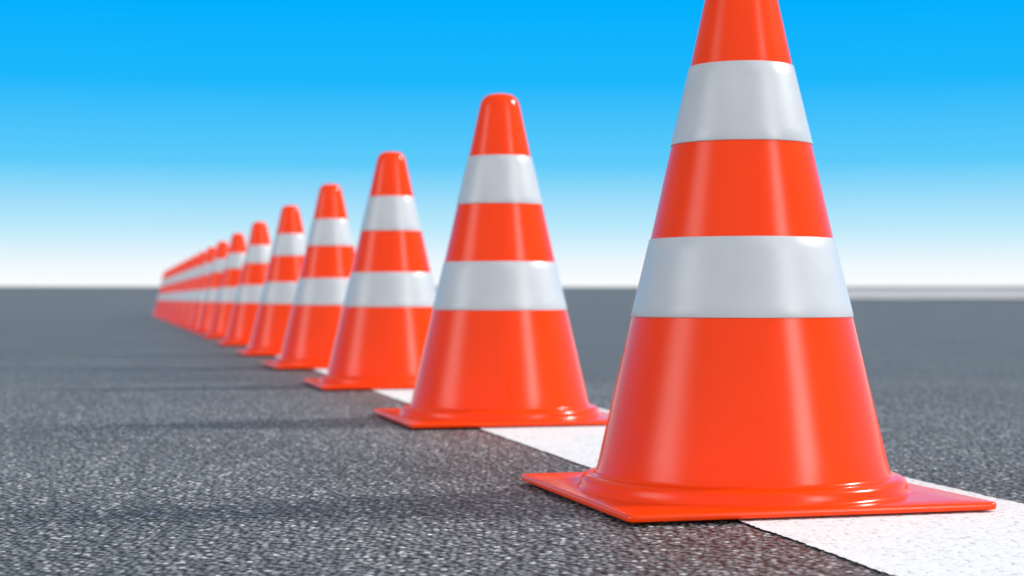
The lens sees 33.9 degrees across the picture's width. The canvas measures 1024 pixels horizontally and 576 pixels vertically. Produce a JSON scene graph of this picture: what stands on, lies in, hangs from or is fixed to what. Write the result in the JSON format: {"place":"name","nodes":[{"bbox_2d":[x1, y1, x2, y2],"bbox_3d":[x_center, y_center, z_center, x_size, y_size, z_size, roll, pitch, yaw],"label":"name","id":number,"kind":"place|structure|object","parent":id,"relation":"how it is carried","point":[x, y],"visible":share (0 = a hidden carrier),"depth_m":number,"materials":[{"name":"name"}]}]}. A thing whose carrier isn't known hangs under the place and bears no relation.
{"place":"outdoors","nodes":[
{"label":"outdoors","id":0,"kind":"place"},
{"bbox_2d":[0,383,1023,575],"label":"ground aggregate","id":1,"kind":"object","parent":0,"point":[201,479],"visible":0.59,"depth_m":2.49,"materials":[{"name":"asphalt"}]},
{"bbox_2d":[303,151,435,389],"bbox_3d":[-0.388,-0.062,5.401,0.512,0.752,0.512,0,0,-14],"label":"traffic cone","id":2,"kind":"object","parent":1,"relation":"on","point":[384,321],"visible":0.91,"depth_m":5.28,"materials":[{"name":"orange plastic"}]},
{"bbox_2d":[373,93,608,428],"bbox_3d":[-0.028,-0.072,3.881,0.512,0.752,0.512,0,0,-14],"label":"traffic cone","id":3,"kind":"object","parent":1,"relation":"on","point":[499,349],"visible":0.98,"depth_m":3.76,"materials":[{"name":"orange plastic"}]},
{"bbox_2d":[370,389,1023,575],"bbox_3d":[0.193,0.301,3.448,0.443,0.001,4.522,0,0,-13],"label":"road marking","id":4,"kind":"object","parent":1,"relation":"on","point":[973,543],"visible":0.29,"depth_m":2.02,"materials":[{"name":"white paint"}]},
{"bbox_2d":[521,0,996,522],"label":"traffic cone","id":5,"kind":"object","parent":1,"relation":"on","point":[742,390],"visible":1,"depth_m":2.25,"materials":[{"name":"orange plastic"}]},
{"bbox_2d":[0,286,1023,382],"bbox_3d":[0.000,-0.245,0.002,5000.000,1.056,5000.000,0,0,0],"label":"ground","id":6,"kind":"structure","parent":0,"point":[60,334],"depth_m":11.40,"materials":[{"name":"grey asphalt"}]},
{"bbox_2d":[246,345,327,373],"bbox_3d":[-2.305,0.369,13.998,0.437,0.001,35.044,0,0,-13],"label":"road marking","id":7,"kind":"object","parent":6,"relation":"on","point":[324,370],"depth_m":6.62,"materials":[{"name":"white paint"}]},
{"bbox_2d":[150,271,165,314],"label":"traffic cone","id":8,"kind":"object","parent":7,"relation":"on","point":[159,294],"visible":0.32,"depth_m":28.72,"materials":[{"name":"orange plastic"}]},
{"bbox_2d":[152,270,168,315],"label":"traffic cone","id":9,"kind":"object","parent":7,"relation":"on","point":[162,292],"visible":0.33,"depth_m":27.22,"materials":[{"name":"orange plastic"}]},
{"bbox_2d":[155,268,171,316],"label":"traffic cone","id":10,"kind":"object","parent":7,"relation":"on","point":[165,292],"visible":0.27,"depth_m":25.72,"materials":[{"name":"orange plastic"}]},
{"bbox_2d":[157,266,175,317],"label":"traffic cone","id":11,"kind":"object","parent":7,"relation":"on","point":[168,292],"visible":0.27,"depth_m":24.21,"materials":[{"name":"orange plastic"}]},
{"bbox_2d":[160,264,180,319],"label":"traffic cone","id":12,"kind":"object","parent":7,"relation":"on","point":[172,291],"visible":0.36,"depth_m":22.71,"materials":[{"name":"orange plastic"}]},
{"bbox_2d":[164,261,184,320],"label":"traffic cone","id":13,"kind":"object","parent":7,"relation":"on","point":[176,291],"visible":0.3,"depth_m":21.21,"materials":[{"name":"orange plastic"}]},
{"bbox_2d":[166,259,190,322],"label":"traffic cone","id":14,"kind":"object","parent":7,"relation":"on","point":[181,290],"visible":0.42,"depth_m":19.71,"materials":[{"name":"orange plastic"}]},
{"bbox_2d":[171,255,197,324],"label":"traffic cone","id":15,"kind":"object","parent":7,"relation":"on","point":[185,296],"visible":0.31,"depth_m":18.21,"materials":[{"name":"orange plastic"}]},
{"bbox_2d":[175,251,205,326],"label":"traffic cone","id":16,"kind":"object","parent":7,"relation":"on","point":[193,289],"visible":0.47,"depth_m":16.71,"materials":[{"name":"orange plastic"}]},
{"bbox_2d":[181,247,215,329],"bbox_3d":[-2.732,0.001,15.300,0.512,0.752,0.512,0,0,-16],"label":"traffic cone","id":17,"kind":"object","parent":7,"relation":"on","point":[202,288],"visible":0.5,"depth_m":15.20,"materials":[{"name":"orange plastic"}]},
{"bbox_2d":[188,241,228,332],"bbox_3d":[-2.377,-0.009,13.800,0.512,0.752,0.512,0,0,-16],"label":"traffic cone","id":18,"kind":"object","parent":7,"relation":"on","point":[213,286],"visible":0.48,"depth_m":13.70,"materials":[{"name":"orange plastic"}]},
{"bbox_2d":[199,233,246,337],"bbox_3d":[-1.975,-0.019,12.100,0.512,0.752,0.512,0,0,-15],"label":"traffic cone","id":19,"kind":"object","parent":7,"relation":"on","point":[233,266],"visible":0.55,"depth_m":11.99,"materials":[{"name":"orange plastic"}]},
{"bbox_2d":[215,222,271,344],"bbox_3d":[-1.548,-0.031,10.300,0.512,0.752,0.512,0,0,-14],"label":"traffic cone","id":20,"kind":"object","parent":7,"relation":"on","point":[249,289],"visible":0.64,"depth_m":10.19,"materials":[{"name":"orange plastic"}]},
{"bbox_2d":[235,205,306,355],"bbox_3d":[-1.122,-0.043,8.500,0.512,0.752,0.512,0,0,-14],"label":"traffic cone","id":21,"kind":"object","parent":7,"relation":"on","point":[279,289],"visible":0.66,"depth_m":8.39,"materials":[{"name":"orange plastic"}]},
{"bbox_2d":[261,184,355,368],"bbox_3d":[-0.748,-0.053,6.920,0.512,0.752,0.512,0,0,-15],"label":"traffic cone","id":22,"kind":"object","parent":7,"relation":"on","point":[319,297],"visible":0.76,"depth_m":6.81,"materials":[{"name":"orange plastic"}]},
{"bbox_2d":[0,0,1023,286],"label":"sky","id":23,"kind":"structure","parent":0,"point":[137,137],"materials":[{"name":"blue"}]},
{"bbox_2d":[847,289,1023,298],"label":"road","id":24,"kind":"structure","parent":0,"point":[935,293],"depth_m":71.11,"materials":[{"name":"white paint"}]}
]}

